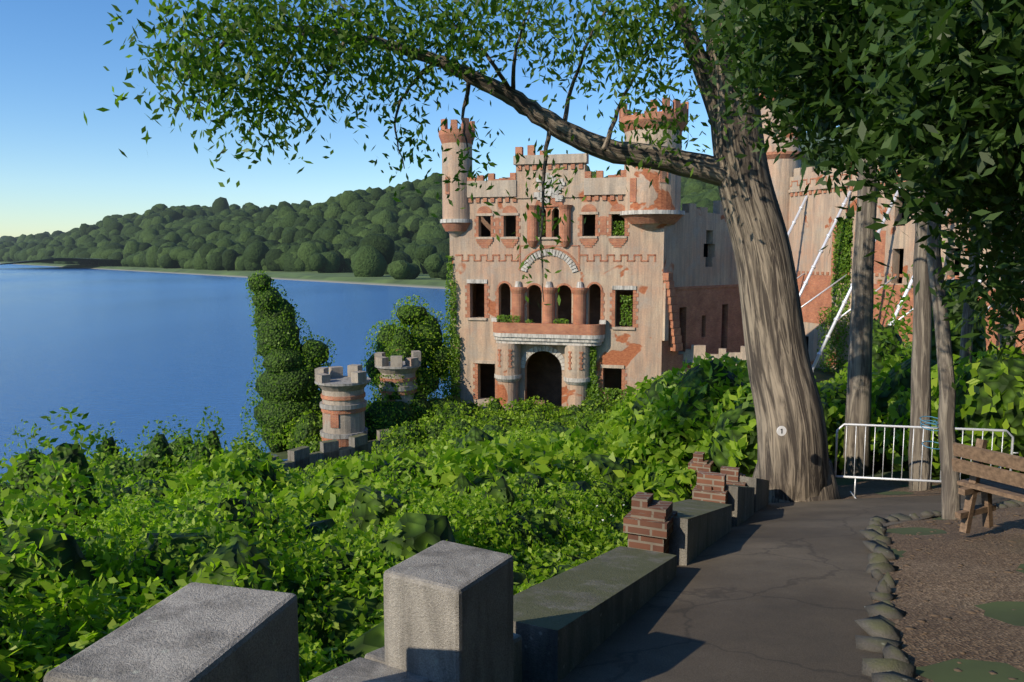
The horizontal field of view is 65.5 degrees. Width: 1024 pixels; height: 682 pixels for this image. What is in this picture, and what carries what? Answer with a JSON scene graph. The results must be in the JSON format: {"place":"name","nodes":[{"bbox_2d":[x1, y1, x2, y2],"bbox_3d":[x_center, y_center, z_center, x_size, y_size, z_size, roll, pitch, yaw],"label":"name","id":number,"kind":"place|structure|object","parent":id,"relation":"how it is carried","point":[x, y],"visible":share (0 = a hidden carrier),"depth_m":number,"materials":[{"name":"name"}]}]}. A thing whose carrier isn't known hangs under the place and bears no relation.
{"place":"outdoors","nodes":[
{"label":"outdoors","id":0,"kind":"place"},
{"bbox_2d":[0,262,449,288],"bbox_3d":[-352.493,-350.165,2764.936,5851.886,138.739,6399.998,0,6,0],"label":"shore terrain","id":1,"kind":"structure","parent":0,"point":[421,280],"depth_m":510.01,"materials":[{"name":"green plant"}]},
{"bbox_2d":[0,143,843,279],"bbox_3d":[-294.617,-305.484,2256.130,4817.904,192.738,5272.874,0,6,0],"label":"shore forest","id":2,"kind":"object","parent":1,"relation":"on","point":[373,232],"visible":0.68,"depth_m":732.98,"materials":[{"name":"green plant"}]},
{"bbox_2d":[0,264,450,483],"bbox_3d":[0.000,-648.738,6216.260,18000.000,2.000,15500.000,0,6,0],"label":"river water","id":3,"kind":"structure","parent":0,"point":[131,353],"depth_m":132.56,"materials":[{"name":"blue liquid"}]},
{"bbox_2d":[0,0,839,236],"label":"sky","id":4,"kind":"structure","parent":0,"point":[59,171],"materials":[{"name":"blue"}]},
{"bbox_2d":[0,133,842,264],"bbox_3d":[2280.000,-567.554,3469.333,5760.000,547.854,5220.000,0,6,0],"label":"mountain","id":5,"kind":"structure","parent":0,"point":[72,259],"depth_m":934.14,"materials":[{"name":"green plant"}]},
{"bbox_2d":[450,196,663,411],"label":"castle facade","id":6,"kind":"structure","parent":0,"point":[637,352],"depth_m":63.71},
{"bbox_2d":[467,153,634,368],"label":"castle concrete bands","id":7,"kind":"object","parent":6,"relation":"attached to","point":[606,186],"visible":0.84,"depth_m":63.03,"materials":[{"name":"beige concrete"}]},
{"bbox_2d":[446,171,665,407],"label":"window openings","id":8,"kind":"object","parent":6,"relation":"in","point":[544,374],"visible":0.25,"depth_m":69.95,"materials":[{"name":"black"}]},
{"bbox_2d":[440,173,684,384],"bbox_3d":[3.806,-5.107,64.881,19.902,16.767,5.104,2,6,15],"label":"stone ornament","id":9,"kind":"object","parent":6,"relation":"attached to","point":[543,340],"visible":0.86,"depth_m":63.48,"materials":[{"name":"grey stone"}]},
{"bbox_2d":[439,97,688,401],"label":"brick trim","id":10,"kind":"structure","parent":6,"relation":"attached to","point":[578,326],"depth_m":63.36,"materials":[{"name":"red brick"}]},
{"bbox_2d":[442,128,681,410],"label":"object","id":11,"kind":"object","parent":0,"point":[657,195],"visible":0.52,"depth_m":63.34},
{"bbox_2d":[513,476,768,681],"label":"path wall sections","id":12,"kind":"object","parent":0,"point":[565,623],"visible":0.48,"depth_m":5.64,"materials":[{"name":"grey concrete"}]},
{"bbox_2d":[267,367,1023,681],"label":"island terrain","id":13,"kind":"structure","parent":0,"point":[977,670],"depth_m":5.40,"materials":[{"name":"soil"}]},
{"bbox_2d":[43,540,521,681],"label":"stone blocks","id":14,"kind":"structure","parent":13,"relation":"on","point":[448,611],"depth_m":3.56,"materials":[{"name":"concrete"}]},
{"bbox_2d":[248,274,328,434],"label":"ivy-covered tower","id":15,"kind":"structure","parent":13,"relation":"on","point":[289,384],"depth_m":58.33,"materials":[{"name":"green plant"}]},
{"bbox_2d":[240,269,336,443],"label":"ivy leaves","id":16,"kind":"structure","parent":13,"relation":"on","point":[328,364],"depth_m":58.65,"materials":[{"name":"green plant"}]},
{"bbox_2d":[0,392,578,505],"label":"shrubs","id":17,"kind":"object","parent":13,"relation":"on","point":[152,476],"visible":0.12,"depth_m":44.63,"materials":[{"name":"green plant"}]},
{"bbox_2d":[0,428,633,681],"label":"shrubs","id":18,"kind":"object","parent":13,"relation":"on","point":[298,558],"visible":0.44,"depth_m":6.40,"materials":[{"name":"green plant"}]},
{"bbox_2d":[267,423,419,473],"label":"harbour wall","id":19,"kind":"structure","parent":13,"relation":"on","point":[302,457],"depth_m":52.37,"materials":[{"name":"stone"}]},
{"bbox_2d":[315,350,420,447],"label":"small turrets","id":20,"kind":"object","parent":13,"relation":"on","point":[351,423],"visible":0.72,"depth_m":55.26,"materials":[{"name":"beige stone"}]},
{"bbox_2d":[315,361,420,438],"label":"stone bands","id":21,"kind":"object","parent":20,"relation":"attached to","point":[342,381],"visible":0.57,"depth_m":54.84,"materials":[{"name":"grey stone"}]},
{"bbox_2d":[321,349,416,446],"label":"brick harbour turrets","id":22,"kind":"object","parent":13,"relation":"on","point":[334,418],"visible":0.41,"depth_m":54.58,"materials":[{"name":"brick"}]},
{"bbox_2d":[310,327,449,452],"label":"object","id":23,"kind":"object","parent":13,"relation":"on","point":[421,398],"visible":0.22,"depth_m":60.20,"materials":[{"name":"green plant"}]},
{"bbox_2d":[303,323,460,451],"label":"vine leaves","id":24,"kind":"object","parent":13,"relation":"on","point":[382,384],"visible":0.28,"depth_m":59.90,"materials":[{"name":"green plant"}]},
{"bbox_2d":[361,294,460,399],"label":"castle tree","id":25,"kind":"object","parent":13,"relation":"on","point":[428,364],"depth_m":65.92,"materials":[{"name":"green plant"}]},
{"bbox_2d":[84,0,840,502],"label":"tree","id":26,"kind":"object","parent":13,"relation":"on","point":[192,64],"depth_m":11.99,"materials":[{"name":"plant"}]},
{"bbox_2d":[777,426,786,435],"bbox_3d":[3.999,1.335,11.815,0.150,0.150,0.012,-1,6,-8],"label":"tree tag","id":27,"kind":"object","parent":26,"relation":"attached to","point":[784,430],"visible":1,"depth_m":11.81,"materials":[{"name":"white metal"}]},
{"bbox_2d":[11,280,985,529],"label":"leaves","id":28,"kind":"object","parent":13,"relation":"on","point":[69,455],"visible":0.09,"depth_m":24.81,"materials":[{"name":"green plant"}]},
{"bbox_2d":[1,234,996,529],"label":"shrubs","id":29,"kind":"object","parent":13,"relation":"on","point":[901,350],"visible":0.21,"depth_m":24.88,"materials":[{"name":"green plant"}]},
{"bbox_2d":[0,348,1023,530],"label":"bushes","id":30,"kind":"object","parent":13,"relation":"on","point":[694,377],"visible":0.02,"depth_m":17.50,"materials":[{"name":"green plant"}]},
{"bbox_2d":[661,283,690,375],"bbox_3d":[17.339,0.599,67.800,15.500,11.400,0.950,-5,8,-42],"label":"wall edge strip","id":31,"kind":"object","parent":13,"relation":"on","point":[665,323],"visible":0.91,"depth_m":62.12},
{"bbox_2d":[663,216,737,286],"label":"upper side wall","id":32,"kind":"structure","parent":31,"relation":"on","point":[686,263],"depth_m":64.71,"materials":[{"name":"paint"}]},
{"bbox_2d":[663,273,738,350],"bbox_3d":[17.655,-2.751,67.052,15.550,6.180,0.550,-5,8,-42],"label":"brick edging","id":33,"kind":"object","parent":32,"relation":"attached to","point":[675,338],"visible":0.97,"depth_m":62.50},
{"bbox_2d":[682,200,724,218],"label":"battlements","id":34,"kind":"object","parent":32,"relation":"on","point":[691,209],"visible":0.31,"depth_m":64.74,"materials":[{"name":"paint"}]},
{"bbox_2d":[703,244,707,256],"bbox_3d":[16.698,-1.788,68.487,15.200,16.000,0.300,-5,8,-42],"label":"window","id":35,"kind":"structure","parent":32,"relation":"in","point":[705,250],"depth_m":67.40,"materials":[{"name":"black"}]},
{"bbox_2d":[661,287,744,371],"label":"wall","id":36,"kind":"structure","parent":31,"relation":"attached to","point":[710,319],"depth_m":66.36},
{"bbox_2d":[683,354,745,365],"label":"wall battlements","id":37,"kind":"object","parent":31,"relation":"on","point":[689,356],"depth_m":64.03,"materials":[{"name":"beige stone"}]},
{"bbox_2d":[678,345,745,355],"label":"wall","id":38,"kind":"structure","parent":37,"relation":"on","point":[698,349],"depth_m":63.95,"materials":[{"name":"beige stone"}]},
{"bbox_2d":[623,451,745,553],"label":"brick pillars","id":39,"kind":"structure","parent":13,"relation":"on","point":[648,522],"depth_m":7.44,"materials":[{"name":"red brick"}]},
{"bbox_2d":[442,171,994,410],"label":"castle vine leaves","id":40,"kind":"object","parent":13,"relation":"on","point":[593,391],"visible":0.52,"depth_m":66.83,"materials":[{"name":"green plant"}]},
{"bbox_2d":[591,341,1023,470],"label":"thicket leaves","id":41,"kind":"object","parent":13,"relation":"on","point":[834,410],"visible":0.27,"depth_m":15.50,"materials":[{"name":"green plant"}]},
{"bbox_2d":[666,0,1023,519],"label":"trees","id":42,"kind":"object","parent":13,"relation":"on","point":[928,95],"depth_m":4.48,"materials":[{"name":"brown plant"}]},
{"bbox_2d":[667,354,1023,479],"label":"shrubs","id":43,"kind":"object","parent":13,"relation":"on","point":[1003,382],"visible":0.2,"depth_m":14.79,"materials":[{"name":"green plant"}]},
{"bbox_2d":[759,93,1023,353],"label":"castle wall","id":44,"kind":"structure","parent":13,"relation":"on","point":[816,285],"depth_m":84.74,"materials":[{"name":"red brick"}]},
{"bbox_2d":[768,480,1023,681],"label":"dirt ground","id":45,"kind":"structure","parent":13,"relation":"on","point":[979,636],"depth_m":6.31,"materials":[{"name":"brown soil"}]},
{"bbox_2d":[854,500,1023,681],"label":"path edging stones","id":46,"kind":"object","parent":45,"relation":"on","point":[883,637],"visible":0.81,"depth_m":5.42,"materials":[{"name":"grey stone"}]},
{"bbox_2d":[895,508,1023,679],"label":"fallen leaves","id":47,"kind":"object","parent":45,"relation":"on","point":[991,672],"visible":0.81,"depth_m":6.65,"materials":[{"name":"brown plant"}]},
{"bbox_2d":[952,438,1023,533],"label":"bench","id":48,"kind":"object","parent":45,"relation":"on","point":[987,481],"visible":1,"depth_m":8.00,"materials":[{"name":"brown wood"}]},
{"bbox_2d":[788,187,1022,372],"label":"support braces","id":49,"kind":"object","parent":13,"relation":"on","point":[844,303],"visible":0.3,"depth_m":76.79,"materials":[{"name":"white metal"}]},
{"bbox_2d":[806,199,1023,345],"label":"windows","id":50,"kind":"structure","parent":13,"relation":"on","point":[901,268],"depth_m":80.15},
{"bbox_2d":[834,423,1017,498],"bbox_3d":[6.610,1.973,12.775,2.707,1.229,0.600,1,6,11],"label":"barrier fence","id":51,"kind":"object","parent":13,"relation":"on","point":[913,427],"visible":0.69,"depth_m":12.83,"materials":[{"name":"white metal"}]},
{"bbox_2d":[920,416,1000,467],"bbox_3d":[6.489,1.417,11.285,0.291,1.145,3.592,6,9,45],"label":"blue rope","id":52,"kind":"object","parent":51,"relation":"attached to","point":[936,423],"visible":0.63,"depth_m":10.09,"materials":[{"name":"blue fabric"}]},
{"bbox_2d":[559,494,1009,681],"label":"footpath","id":53,"kind":"structure","parent":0,"point":[775,592],"depth_m":5.82,"materials":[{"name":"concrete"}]},
{"bbox_2d":[788,163,1021,372],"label":"castle wall","id":54,"kind":"structure","parent":0,"point":[813,225],"depth_m":86.56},
{"bbox_2d":[761,106,900,232],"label":"tower","id":55,"kind":"structure","parent":54,"relation":"attached to","point":[782,171],"depth_m":92.58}
]}

